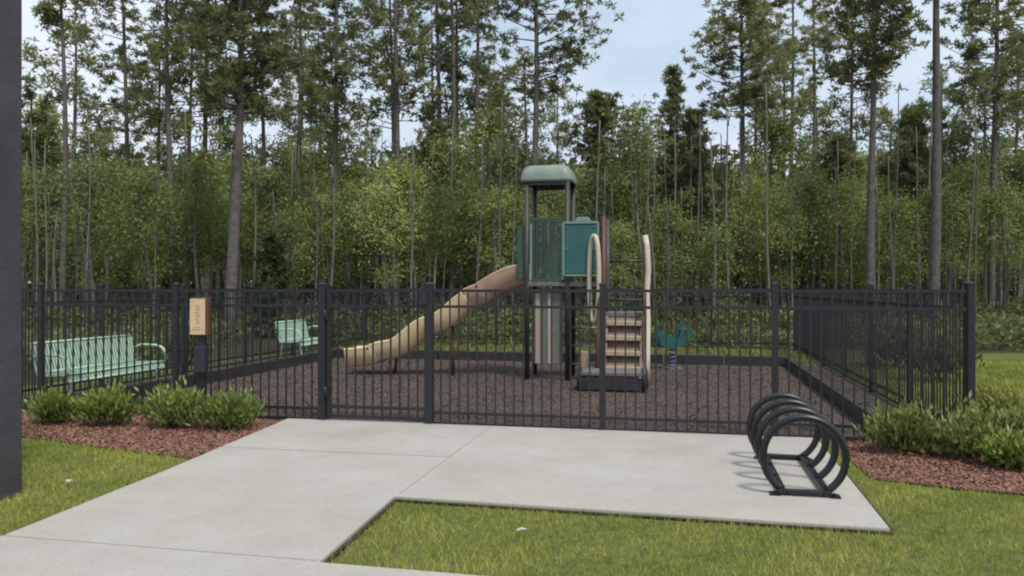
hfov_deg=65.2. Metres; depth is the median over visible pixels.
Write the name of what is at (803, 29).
pine tree
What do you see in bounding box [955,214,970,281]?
bare sapling
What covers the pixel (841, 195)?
young tree
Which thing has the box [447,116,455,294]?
bare sapling
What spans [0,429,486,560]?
concrete joints
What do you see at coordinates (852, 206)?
bare sapling
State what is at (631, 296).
metal fence
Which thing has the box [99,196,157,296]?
young tree
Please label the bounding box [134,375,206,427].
shrub
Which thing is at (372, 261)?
young tree
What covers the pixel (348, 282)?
young tree
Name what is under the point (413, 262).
bare sapling
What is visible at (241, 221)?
bare sapling
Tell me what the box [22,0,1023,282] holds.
sky
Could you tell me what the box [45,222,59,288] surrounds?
bare sapling
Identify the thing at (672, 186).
young tree
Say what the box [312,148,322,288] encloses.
bare sapling
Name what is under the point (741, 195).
bare sapling
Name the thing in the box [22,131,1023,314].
wood
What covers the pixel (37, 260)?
bare sapling
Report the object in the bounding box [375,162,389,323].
bare sapling
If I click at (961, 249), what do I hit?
young tree
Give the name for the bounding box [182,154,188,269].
bare sapling
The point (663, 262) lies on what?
young tree
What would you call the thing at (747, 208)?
bare sapling
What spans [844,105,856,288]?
bare sapling
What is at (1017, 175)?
young tree
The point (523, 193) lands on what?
young tree
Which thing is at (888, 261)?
young tree
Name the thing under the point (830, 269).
young tree
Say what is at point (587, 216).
young tree
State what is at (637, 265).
bare sapling
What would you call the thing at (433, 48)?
pine tree
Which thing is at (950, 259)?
bare sapling
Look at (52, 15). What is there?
pine tree
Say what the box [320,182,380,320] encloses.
young tree
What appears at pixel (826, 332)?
metal fence
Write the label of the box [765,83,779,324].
bare sapling
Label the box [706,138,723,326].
bare sapling
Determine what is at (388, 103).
pine tree
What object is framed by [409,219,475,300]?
young tree
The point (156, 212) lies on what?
bare sapling
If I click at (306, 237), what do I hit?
bare sapling
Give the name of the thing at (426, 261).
young tree
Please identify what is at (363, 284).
young tree
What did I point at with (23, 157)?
young tree
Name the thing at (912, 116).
pine tree
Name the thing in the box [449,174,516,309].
young tree
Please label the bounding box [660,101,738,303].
pine tree
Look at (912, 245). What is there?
young tree
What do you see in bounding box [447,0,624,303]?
pine tree
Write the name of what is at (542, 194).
young tree
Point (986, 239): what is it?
bare sapling
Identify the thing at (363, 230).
bare sapling
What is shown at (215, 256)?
young tree
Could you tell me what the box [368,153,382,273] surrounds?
bare sapling
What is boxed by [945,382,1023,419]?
shrub
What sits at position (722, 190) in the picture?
bare sapling
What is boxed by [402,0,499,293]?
pine tree
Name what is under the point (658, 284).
young tree
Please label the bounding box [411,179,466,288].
young tree
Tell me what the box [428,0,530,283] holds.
pine tree
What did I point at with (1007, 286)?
bare sapling
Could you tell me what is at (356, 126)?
pine tree
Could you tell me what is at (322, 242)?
bare sapling
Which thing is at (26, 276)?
bare sapling
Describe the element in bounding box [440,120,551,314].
young tree
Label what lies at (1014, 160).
young tree
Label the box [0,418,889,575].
concrete path
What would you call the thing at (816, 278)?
young tree
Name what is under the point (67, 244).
young tree
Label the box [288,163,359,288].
young tree
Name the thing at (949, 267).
bare sapling
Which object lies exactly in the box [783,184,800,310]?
bare sapling
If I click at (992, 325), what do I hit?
undergrowth
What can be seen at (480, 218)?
bare sapling
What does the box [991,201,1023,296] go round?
young tree
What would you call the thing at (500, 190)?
bare sapling
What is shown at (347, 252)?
bare sapling
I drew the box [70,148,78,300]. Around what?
bare sapling
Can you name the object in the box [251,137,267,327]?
bare sapling
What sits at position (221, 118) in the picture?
pine tree
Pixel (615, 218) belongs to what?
young tree
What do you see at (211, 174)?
young tree
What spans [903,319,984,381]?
shrub
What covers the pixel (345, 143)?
young tree
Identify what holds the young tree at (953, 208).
on the forest floor
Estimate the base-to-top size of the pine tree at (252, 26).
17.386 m
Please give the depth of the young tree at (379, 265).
38.48 m
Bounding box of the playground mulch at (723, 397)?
[22,353,903,442]
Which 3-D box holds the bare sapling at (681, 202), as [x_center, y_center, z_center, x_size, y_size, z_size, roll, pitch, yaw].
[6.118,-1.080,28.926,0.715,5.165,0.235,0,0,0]
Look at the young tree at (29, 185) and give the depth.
26.61 m
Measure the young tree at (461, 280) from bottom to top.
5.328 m
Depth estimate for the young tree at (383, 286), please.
31.84 m
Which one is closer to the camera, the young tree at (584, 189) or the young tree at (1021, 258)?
the young tree at (1021, 258)
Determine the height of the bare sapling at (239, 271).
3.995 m
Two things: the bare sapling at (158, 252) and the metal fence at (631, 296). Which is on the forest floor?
the bare sapling at (158, 252)
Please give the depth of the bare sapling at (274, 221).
25.02 m
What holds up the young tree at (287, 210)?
on the forest floor
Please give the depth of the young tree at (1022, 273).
37.41 m
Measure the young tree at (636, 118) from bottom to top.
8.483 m
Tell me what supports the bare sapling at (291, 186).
on the forest floor
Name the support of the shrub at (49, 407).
on the mulch bed at (178, 442)
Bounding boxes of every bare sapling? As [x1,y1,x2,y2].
[25,152,38,299]
[30,119,49,321]
[33,123,37,307]
[34,140,47,314]
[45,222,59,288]
[48,195,59,288]
[53,211,62,313]
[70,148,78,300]
[77,216,85,300]
[79,132,90,325]
[80,213,98,324]
[89,213,103,324]
[101,168,110,320]
[149,104,164,329]
[156,182,170,308]
[175,112,187,284]
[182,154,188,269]
[228,110,234,228]
[231,131,249,286]
[237,213,246,313]
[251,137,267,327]
[264,191,279,333]
[284,150,292,288]
[288,145,298,302]
[293,148,297,254]
[306,154,311,300]
[306,170,328,336]
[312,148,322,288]
[319,194,324,281]
[330,167,344,285]
[341,184,350,300]
[359,143,367,308]
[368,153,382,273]
[374,242,377,303]
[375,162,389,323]
[377,110,393,288]
[400,244,406,288]
[401,219,415,298]
[405,142,409,304]
[408,179,418,314]
[410,141,414,317]
[422,137,434,281]
[436,212,449,304]
[445,180,448,288]
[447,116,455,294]
[474,142,491,322]
[478,143,484,309]
[489,145,493,318]
[499,100,507,320]
[504,118,523,315]
[545,205,555,292]
[553,162,556,292]
[584,120,603,220]
[599,170,605,232]
[610,183,614,305]
[621,127,644,310]
[636,238,639,278]
[640,160,643,253]
[644,194,659,315]
[645,124,654,234]
[651,145,660,313]
[658,132,668,305]
[666,132,681,319]
[668,203,678,294]
[673,186,690,314]
[690,135,696,302]
[691,114,700,325]
[691,132,709,303]
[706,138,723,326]
[719,135,725,282]
[720,133,723,286]
[725,109,731,321]
[729,167,742,301]
[735,121,744,301]
[743,121,759,300]
[753,132,762,303]
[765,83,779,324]
[782,221,787,285]
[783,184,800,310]
[810,210,820,288]
[820,199,830,288]
[829,141,838,189]
[834,160,846,288]
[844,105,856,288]
[850,100,856,315]
[875,177,887,317]
[882,156,897,319]
[891,86,898,288]
[908,126,927,295]
[915,103,931,267]
[941,113,949,303]
[941,261,943,288]
[942,223,953,288]
[943,204,961,305]
[947,200,956,304]
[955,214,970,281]
[961,99,982,281]
[974,123,984,316]
[985,138,995,307]
[989,101,1009,308]
[989,166,1001,310]
[996,229,998,300]
[1005,207,1012,316]
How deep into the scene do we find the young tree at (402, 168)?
27.43 m
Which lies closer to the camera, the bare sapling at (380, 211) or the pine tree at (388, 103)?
the bare sapling at (380, 211)
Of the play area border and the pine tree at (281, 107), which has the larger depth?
the pine tree at (281, 107)
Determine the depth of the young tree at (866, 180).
37.35 m
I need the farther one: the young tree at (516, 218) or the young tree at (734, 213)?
the young tree at (734, 213)
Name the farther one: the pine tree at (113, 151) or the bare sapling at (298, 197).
the pine tree at (113, 151)
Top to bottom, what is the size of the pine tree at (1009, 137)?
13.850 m
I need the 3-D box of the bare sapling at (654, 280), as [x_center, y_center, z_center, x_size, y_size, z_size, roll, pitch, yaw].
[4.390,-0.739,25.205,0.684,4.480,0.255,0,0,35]
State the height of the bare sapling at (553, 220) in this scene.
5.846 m
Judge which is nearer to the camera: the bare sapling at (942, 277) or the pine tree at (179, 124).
the bare sapling at (942, 277)
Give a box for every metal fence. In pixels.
[22,282,328,419]
[22,284,363,400]
[364,285,789,349]
[424,281,975,442]
[793,281,968,427]
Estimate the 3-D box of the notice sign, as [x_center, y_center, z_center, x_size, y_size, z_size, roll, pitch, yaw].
[-3.495,0.802,8.982,0.206,1.395,0.115,0,0,4]
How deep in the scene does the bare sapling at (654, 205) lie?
27.13 m
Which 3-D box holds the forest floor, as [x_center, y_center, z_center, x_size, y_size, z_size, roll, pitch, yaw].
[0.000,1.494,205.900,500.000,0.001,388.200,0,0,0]
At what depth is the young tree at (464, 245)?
39.36 m
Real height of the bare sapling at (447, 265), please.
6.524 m
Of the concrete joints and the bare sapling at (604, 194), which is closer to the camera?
the concrete joints
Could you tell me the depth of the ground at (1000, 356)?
4.79 m
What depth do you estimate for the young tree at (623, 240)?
25.07 m
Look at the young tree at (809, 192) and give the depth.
27.76 m
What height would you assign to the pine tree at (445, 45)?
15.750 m
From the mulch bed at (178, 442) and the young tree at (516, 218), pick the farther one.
the young tree at (516, 218)
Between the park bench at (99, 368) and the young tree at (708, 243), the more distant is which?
the young tree at (708, 243)
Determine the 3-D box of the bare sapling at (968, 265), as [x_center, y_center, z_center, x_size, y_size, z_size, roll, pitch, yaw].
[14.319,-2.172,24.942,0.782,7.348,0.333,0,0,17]
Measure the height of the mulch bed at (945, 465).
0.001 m
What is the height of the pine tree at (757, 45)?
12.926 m
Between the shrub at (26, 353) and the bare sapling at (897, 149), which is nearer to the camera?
the shrub at (26, 353)
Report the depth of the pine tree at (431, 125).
32.68 m
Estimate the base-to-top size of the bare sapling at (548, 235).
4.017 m
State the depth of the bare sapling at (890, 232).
23.97 m
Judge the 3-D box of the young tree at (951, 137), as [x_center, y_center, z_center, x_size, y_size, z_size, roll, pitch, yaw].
[17.034,-2.733,30.947,3.933,8.484,4.269,0,0,8]
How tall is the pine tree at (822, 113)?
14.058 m
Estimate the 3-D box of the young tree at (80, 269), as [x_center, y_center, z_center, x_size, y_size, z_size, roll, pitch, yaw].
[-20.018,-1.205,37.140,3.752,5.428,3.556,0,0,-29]
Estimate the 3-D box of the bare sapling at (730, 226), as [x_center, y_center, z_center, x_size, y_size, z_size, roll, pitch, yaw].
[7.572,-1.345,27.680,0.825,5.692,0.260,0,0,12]
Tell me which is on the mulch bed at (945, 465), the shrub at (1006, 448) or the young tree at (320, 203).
the shrub at (1006, 448)
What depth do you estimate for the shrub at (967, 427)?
6.87 m
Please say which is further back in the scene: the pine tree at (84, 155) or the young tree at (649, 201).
the pine tree at (84, 155)
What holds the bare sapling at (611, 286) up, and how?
on the forest floor
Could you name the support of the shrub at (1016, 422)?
on the mulch bed at (945, 465)
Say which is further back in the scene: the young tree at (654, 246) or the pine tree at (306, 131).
the pine tree at (306, 131)
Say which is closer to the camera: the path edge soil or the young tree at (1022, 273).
the path edge soil
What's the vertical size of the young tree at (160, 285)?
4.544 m
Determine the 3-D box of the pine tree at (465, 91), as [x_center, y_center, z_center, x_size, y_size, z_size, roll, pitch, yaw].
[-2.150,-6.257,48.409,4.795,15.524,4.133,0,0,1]
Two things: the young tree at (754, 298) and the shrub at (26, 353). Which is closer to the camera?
the shrub at (26, 353)
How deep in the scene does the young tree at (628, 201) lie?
36.31 m
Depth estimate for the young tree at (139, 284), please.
36.44 m
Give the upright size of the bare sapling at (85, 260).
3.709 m
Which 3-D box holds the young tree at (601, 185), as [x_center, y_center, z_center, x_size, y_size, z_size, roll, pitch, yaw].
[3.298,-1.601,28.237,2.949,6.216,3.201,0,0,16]
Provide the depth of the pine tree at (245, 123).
43.96 m
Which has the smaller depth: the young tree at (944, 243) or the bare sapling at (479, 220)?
the bare sapling at (479, 220)
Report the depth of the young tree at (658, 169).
31.80 m
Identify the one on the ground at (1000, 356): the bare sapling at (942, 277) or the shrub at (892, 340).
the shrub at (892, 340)
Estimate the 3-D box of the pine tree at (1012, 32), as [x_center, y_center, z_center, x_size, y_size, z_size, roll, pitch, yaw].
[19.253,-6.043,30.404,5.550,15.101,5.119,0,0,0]
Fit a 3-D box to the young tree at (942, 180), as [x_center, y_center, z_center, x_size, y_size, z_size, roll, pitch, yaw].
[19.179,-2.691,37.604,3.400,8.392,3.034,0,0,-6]
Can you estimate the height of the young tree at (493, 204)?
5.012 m
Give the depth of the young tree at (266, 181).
29.20 m
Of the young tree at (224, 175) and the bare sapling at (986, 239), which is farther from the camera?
the young tree at (224, 175)
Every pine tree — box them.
[22,10,135,307]
[22,74,67,288]
[31,0,99,308]
[50,0,190,311]
[62,118,124,278]
[91,97,154,285]
[99,0,211,293]
[109,39,201,297]
[137,0,271,296]
[143,16,234,288]
[147,0,315,338]
[199,63,274,293]
[226,1,305,279]
[239,227,302,337]
[250,0,346,284]
[269,38,332,287]
[276,17,364,282]
[280,0,400,299]
[321,0,443,313]
[323,114,367,189]
[329,0,443,284]
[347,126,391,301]
[385,10,471,194]
[394,114,466,308]
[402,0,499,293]
[411,0,482,288]
[422,0,493,288]
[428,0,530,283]
[436,54,512,172]
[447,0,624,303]
[466,55,545,302]
[481,46,567,199]
[531,78,583,164]
[552,88,632,303]
[624,63,697,304]
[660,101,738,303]
[679,0,842,323]
[718,0,789,297]
[747,0,852,294]
[750,38,823,177]
[772,0,840,272]
[779,95,849,179]
[803,0,907,295]
[803,0,951,320]
[808,126,891,295]
[861,98,966,303]
[867,102,931,187]
[882,121,941,153]
[914,60,969,164]
[921,0,1023,307]
[927,0,940,326]
[943,65,1023,189]
[949,0,1023,119]
[969,35,1023,299]
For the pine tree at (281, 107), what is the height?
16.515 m
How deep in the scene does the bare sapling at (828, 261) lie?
28.41 m
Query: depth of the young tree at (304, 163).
37.53 m
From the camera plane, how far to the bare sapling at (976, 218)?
25.82 m
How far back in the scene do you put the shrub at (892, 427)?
7.10 m
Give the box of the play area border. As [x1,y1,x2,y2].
[71,348,874,431]
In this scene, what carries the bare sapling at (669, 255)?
on the forest floor
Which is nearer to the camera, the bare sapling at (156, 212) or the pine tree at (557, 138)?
the bare sapling at (156, 212)
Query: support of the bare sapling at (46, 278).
on the forest floor
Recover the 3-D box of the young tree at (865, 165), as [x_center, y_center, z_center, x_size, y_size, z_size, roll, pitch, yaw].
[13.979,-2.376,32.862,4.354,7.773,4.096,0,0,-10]
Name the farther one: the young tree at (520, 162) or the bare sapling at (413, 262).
the young tree at (520, 162)
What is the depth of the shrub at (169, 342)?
15.43 m
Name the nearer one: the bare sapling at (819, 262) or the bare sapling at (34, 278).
the bare sapling at (34, 278)
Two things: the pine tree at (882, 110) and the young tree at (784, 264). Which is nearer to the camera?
the young tree at (784, 264)
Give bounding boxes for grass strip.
[317,344,817,362]
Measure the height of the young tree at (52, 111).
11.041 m
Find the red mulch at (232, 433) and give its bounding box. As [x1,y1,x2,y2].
[22,409,1023,493]
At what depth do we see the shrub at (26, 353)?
13.43 m
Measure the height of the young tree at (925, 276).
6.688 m
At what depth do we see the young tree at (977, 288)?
39.25 m
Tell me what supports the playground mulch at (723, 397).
on the ground at (1000, 356)
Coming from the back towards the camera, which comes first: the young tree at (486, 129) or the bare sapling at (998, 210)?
the young tree at (486, 129)
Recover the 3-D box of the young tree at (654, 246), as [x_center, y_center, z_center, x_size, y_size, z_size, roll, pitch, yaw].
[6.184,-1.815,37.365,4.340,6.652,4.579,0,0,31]
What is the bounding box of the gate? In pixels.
[322,279,427,420]
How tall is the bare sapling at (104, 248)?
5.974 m
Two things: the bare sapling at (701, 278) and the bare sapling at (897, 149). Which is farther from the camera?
the bare sapling at (701, 278)
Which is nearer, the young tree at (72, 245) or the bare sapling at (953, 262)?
the bare sapling at (953, 262)
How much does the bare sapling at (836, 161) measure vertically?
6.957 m
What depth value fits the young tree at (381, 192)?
25.71 m
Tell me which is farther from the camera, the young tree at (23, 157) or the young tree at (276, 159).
the young tree at (276, 159)
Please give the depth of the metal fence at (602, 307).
8.08 m
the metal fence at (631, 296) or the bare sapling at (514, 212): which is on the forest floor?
the bare sapling at (514, 212)
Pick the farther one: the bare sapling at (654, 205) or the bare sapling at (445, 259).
the bare sapling at (654, 205)
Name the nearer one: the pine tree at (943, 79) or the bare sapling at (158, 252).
the bare sapling at (158, 252)
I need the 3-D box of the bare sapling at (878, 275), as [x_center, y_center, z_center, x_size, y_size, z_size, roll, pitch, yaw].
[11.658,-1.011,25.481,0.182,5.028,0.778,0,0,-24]
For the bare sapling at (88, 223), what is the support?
on the forest floor
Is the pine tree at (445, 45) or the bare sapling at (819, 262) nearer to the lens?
the bare sapling at (819, 262)
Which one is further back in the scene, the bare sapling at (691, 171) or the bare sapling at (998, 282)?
the bare sapling at (998, 282)
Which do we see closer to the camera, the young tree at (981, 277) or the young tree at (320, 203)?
the young tree at (320, 203)
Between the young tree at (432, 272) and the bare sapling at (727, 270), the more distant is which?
the young tree at (432, 272)
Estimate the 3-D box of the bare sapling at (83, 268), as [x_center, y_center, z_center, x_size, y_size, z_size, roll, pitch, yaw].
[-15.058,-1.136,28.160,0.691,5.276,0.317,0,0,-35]
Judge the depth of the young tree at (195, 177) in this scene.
26.10 m
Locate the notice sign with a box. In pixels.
[190,297,210,418]
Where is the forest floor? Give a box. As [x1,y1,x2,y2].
[23,302,1023,385]
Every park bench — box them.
[29,334,167,392]
[275,319,317,357]
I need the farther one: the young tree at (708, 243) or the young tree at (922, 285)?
the young tree at (922, 285)
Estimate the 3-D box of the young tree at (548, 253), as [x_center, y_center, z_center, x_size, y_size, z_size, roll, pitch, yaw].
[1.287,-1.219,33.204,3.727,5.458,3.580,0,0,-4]
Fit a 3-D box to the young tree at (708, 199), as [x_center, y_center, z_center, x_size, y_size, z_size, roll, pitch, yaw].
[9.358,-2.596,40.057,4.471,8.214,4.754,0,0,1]
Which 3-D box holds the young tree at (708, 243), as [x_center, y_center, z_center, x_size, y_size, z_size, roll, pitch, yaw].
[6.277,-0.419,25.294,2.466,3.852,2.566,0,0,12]
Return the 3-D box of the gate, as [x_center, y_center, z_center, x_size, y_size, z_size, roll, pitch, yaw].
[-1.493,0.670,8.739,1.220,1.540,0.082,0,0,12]
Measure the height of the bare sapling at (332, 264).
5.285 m
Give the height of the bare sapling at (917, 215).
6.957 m
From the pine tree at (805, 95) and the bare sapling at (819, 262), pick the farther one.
the pine tree at (805, 95)
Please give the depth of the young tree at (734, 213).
39.02 m
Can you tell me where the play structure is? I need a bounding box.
[343,165,650,392]
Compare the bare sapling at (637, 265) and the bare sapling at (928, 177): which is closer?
the bare sapling at (928, 177)
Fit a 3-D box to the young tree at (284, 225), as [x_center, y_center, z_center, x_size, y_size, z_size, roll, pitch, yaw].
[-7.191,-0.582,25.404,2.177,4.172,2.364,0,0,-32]
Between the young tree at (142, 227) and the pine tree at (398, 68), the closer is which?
the young tree at (142, 227)
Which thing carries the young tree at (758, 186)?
on the forest floor
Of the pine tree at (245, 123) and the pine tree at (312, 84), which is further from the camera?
the pine tree at (245, 123)
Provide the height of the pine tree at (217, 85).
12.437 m
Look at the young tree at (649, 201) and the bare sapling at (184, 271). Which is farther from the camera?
the young tree at (649, 201)
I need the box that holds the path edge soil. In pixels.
[324,441,894,562]
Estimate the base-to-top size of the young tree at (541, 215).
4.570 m
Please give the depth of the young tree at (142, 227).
25.11 m
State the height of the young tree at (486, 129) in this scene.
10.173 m
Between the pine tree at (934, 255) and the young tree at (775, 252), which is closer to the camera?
the pine tree at (934, 255)
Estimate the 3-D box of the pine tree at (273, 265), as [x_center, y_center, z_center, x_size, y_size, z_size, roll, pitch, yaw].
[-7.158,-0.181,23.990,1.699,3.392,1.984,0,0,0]
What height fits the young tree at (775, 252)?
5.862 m
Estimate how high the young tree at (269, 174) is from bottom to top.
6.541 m
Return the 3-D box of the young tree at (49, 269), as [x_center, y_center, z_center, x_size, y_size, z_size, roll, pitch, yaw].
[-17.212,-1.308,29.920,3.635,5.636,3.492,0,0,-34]
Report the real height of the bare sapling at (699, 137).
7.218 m
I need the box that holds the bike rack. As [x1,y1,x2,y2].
[746,392,849,498]
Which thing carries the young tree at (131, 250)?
on the forest floor
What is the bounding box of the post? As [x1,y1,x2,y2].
[0,0,22,500]
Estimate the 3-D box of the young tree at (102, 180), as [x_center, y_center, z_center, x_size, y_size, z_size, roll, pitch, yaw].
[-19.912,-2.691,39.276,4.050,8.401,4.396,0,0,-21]
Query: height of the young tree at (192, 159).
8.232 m
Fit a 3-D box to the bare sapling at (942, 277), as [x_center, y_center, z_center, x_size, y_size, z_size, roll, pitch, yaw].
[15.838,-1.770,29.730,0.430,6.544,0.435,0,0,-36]
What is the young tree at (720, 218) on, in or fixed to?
on the forest floor
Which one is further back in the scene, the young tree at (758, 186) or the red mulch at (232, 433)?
the young tree at (758, 186)
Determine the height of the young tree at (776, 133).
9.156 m
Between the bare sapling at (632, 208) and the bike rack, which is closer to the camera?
the bike rack
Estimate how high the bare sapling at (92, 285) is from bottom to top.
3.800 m
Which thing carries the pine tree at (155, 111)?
on the forest floor
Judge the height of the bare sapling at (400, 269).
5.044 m
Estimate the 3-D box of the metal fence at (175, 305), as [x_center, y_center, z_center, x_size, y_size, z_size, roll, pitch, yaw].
[-4.295,0.719,9.357,4.584,1.562,0.097,0,0,12]
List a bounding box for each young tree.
[22,88,86,250]
[22,119,96,281]
[22,151,79,288]
[22,154,82,307]
[22,156,73,271]
[22,162,59,245]
[22,176,105,299]
[24,198,119,292]
[25,198,118,308]
[30,147,129,313]
[40,190,96,287]
[44,223,114,299]
[68,181,140,288]
[73,144,132,288]
[73,151,152,303]
[80,153,193,329]
[90,169,189,317]
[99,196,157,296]
[110,185,180,298]
[120,207,178,288]
[123,212,197,318]
[146,139,229,279]
[149,191,224,302]
[157,183,221,297]
[164,154,227,296]
[165,143,230,296]
[165,178,257,296]
[167,145,268,288]
[171,174,229,311]
[191,178,282,287]
[194,122,266,300]
[220,155,314,274]
[221,192,258,300]
[239,177,313,302]
[240,160,306,277]
[241,189,341,303]
[246,131,324,308]
[248,203,319,315]
[250,130,345,260]
[285,114,370,282]
[286,180,361,287]
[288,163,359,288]
[304,155,388,288]
[310,190,398,322]
[319,166,434,304]
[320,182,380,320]
[324,168,391,288]
[336,168,425,321]
[337,158,382,285]
[352,153,444,322]
[353,138,432,303]
[359,167,420,304]
[359,186,406,304]
[371,196,457,303]
[391,145,446,277]
[391,202,474,287]
[395,119,508,297]
[397,200,452,288]
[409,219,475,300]
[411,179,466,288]
[414,182,502,292]
[422,177,485,287]
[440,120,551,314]
[447,100,522,304]
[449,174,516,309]
[458,184,522,324]
[464,184,524,302]
[471,186,540,314]
[472,124,569,254]
[483,178,524,299]
[497,202,563,303]
[503,164,588,288]
[506,203,564,299]
[511,194,577,298]
[537,169,622,292]
[548,166,608,305]
[563,160,614,253]
[575,155,640,273]
[580,104,689,310]
[581,142,663,277]
[588,185,649,272]
[593,213,653,310]
[597,95,672,288]
[609,171,684,284]
[615,185,685,281]
[627,194,696,311]
[632,198,696,299]
[635,163,719,294]
[651,163,758,297]
[656,209,723,301]
[661,149,758,297]
[671,214,753,323]
[673,159,730,285]
[676,196,769,305]
[708,167,793,300]
[721,164,805,305]
[724,139,799,294]
[727,169,803,288]
[728,180,828,328]
[733,103,825,305]
[743,232,823,322]
[758,204,814,293]
[770,163,848,288]
[770,206,839,288]
[777,135,834,284]
[782,167,849,288]
[786,144,867,286]
[793,162,880,284]
[793,195,890,296]
[802,135,893,287]
[811,185,916,305]
[829,171,909,285]
[843,185,929,315]
[846,143,890,281]
[855,177,926,288]
[875,147,966,293]
[875,194,928,316]
[876,201,943,288]
[895,238,959,302]
[903,174,973,298]
[903,178,978,270]
[908,103,1009,288]
[909,141,951,282]
[914,149,1023,305]
[921,172,1003,289]
[926,223,995,302]
[942,145,1010,316]
[947,210,1014,292]
[958,178,1023,312]
[963,206,1023,302]
[967,134,1023,274]
[980,141,1023,306]
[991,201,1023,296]
[998,132,1023,255]
[1000,180,1023,304]
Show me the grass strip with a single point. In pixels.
(699, 350)
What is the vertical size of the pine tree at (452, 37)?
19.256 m
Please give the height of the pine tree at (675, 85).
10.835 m
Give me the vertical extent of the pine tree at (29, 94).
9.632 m
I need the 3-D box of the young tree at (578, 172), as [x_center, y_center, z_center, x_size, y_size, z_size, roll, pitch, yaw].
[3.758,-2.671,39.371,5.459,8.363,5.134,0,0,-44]
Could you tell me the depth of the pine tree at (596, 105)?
30.95 m
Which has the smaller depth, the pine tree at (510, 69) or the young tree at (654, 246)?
the young tree at (654, 246)
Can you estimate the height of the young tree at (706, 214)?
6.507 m
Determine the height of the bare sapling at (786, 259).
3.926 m
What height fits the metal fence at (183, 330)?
1.562 m
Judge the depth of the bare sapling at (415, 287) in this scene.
26.81 m
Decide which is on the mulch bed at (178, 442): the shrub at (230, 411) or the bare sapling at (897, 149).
the shrub at (230, 411)
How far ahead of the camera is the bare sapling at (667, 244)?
24.23 m
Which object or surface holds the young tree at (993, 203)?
on the forest floor
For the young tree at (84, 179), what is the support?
on the forest floor
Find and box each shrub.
[22,385,85,424]
[23,341,30,372]
[68,380,140,425]
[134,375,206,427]
[160,318,216,364]
[184,385,266,430]
[851,395,945,455]
[852,314,935,364]
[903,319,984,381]
[913,390,1011,461]
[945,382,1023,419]
[951,385,1023,413]
[972,415,1023,469]
[981,394,1023,435]
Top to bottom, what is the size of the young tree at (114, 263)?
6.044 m
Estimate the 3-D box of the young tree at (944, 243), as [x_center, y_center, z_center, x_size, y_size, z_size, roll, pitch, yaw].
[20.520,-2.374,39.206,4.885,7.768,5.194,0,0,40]
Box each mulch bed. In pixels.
[22,412,280,457]
[829,410,1023,493]
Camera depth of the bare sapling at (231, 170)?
25.03 m
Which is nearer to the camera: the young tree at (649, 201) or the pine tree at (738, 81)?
the young tree at (649, 201)
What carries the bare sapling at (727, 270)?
on the forest floor
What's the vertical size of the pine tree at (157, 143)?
12.870 m
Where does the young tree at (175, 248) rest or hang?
on the forest floor
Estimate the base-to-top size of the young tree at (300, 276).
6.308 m
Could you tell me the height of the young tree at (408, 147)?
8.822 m
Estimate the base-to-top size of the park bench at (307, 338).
0.820 m
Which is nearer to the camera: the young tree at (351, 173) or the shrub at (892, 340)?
the shrub at (892, 340)
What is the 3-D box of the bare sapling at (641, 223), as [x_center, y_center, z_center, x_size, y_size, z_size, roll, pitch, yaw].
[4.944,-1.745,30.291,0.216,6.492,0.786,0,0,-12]
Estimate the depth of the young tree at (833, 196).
39.36 m
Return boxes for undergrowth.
[23,288,1023,371]
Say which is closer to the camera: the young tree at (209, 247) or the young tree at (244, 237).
the young tree at (209, 247)
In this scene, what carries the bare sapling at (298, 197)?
on the forest floor
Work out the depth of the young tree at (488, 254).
32.96 m
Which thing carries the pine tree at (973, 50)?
on the forest floor
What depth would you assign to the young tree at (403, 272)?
33.63 m
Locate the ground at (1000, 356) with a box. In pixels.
[0,346,1023,575]
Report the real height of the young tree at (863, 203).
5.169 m
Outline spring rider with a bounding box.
[654,324,692,369]
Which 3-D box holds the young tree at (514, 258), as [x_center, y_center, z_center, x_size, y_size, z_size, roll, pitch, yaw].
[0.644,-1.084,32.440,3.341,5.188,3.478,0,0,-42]
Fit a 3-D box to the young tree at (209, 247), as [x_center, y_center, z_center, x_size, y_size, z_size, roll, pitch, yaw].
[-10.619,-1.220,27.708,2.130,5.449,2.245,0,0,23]
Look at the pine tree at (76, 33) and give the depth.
41.40 m
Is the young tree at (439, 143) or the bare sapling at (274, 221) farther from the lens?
the young tree at (439, 143)
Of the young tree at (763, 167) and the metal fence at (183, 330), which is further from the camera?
the young tree at (763, 167)
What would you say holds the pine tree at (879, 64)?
on the forest floor
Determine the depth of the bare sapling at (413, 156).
23.85 m
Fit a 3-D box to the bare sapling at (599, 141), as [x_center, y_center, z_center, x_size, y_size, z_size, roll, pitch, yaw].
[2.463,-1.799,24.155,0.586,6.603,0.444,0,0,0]
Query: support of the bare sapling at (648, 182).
on the forest floor
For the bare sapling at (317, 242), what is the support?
on the forest floor
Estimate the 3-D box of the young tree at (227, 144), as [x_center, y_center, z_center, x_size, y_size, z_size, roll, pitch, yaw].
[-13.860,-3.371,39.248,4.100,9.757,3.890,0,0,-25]
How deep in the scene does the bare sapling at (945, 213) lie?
25.76 m
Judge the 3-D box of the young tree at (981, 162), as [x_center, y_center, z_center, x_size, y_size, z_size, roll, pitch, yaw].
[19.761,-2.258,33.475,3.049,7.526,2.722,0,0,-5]
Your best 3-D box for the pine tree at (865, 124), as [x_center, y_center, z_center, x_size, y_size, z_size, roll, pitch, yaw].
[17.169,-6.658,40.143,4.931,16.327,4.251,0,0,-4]
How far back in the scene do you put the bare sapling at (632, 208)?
25.76 m
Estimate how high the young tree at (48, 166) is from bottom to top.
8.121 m

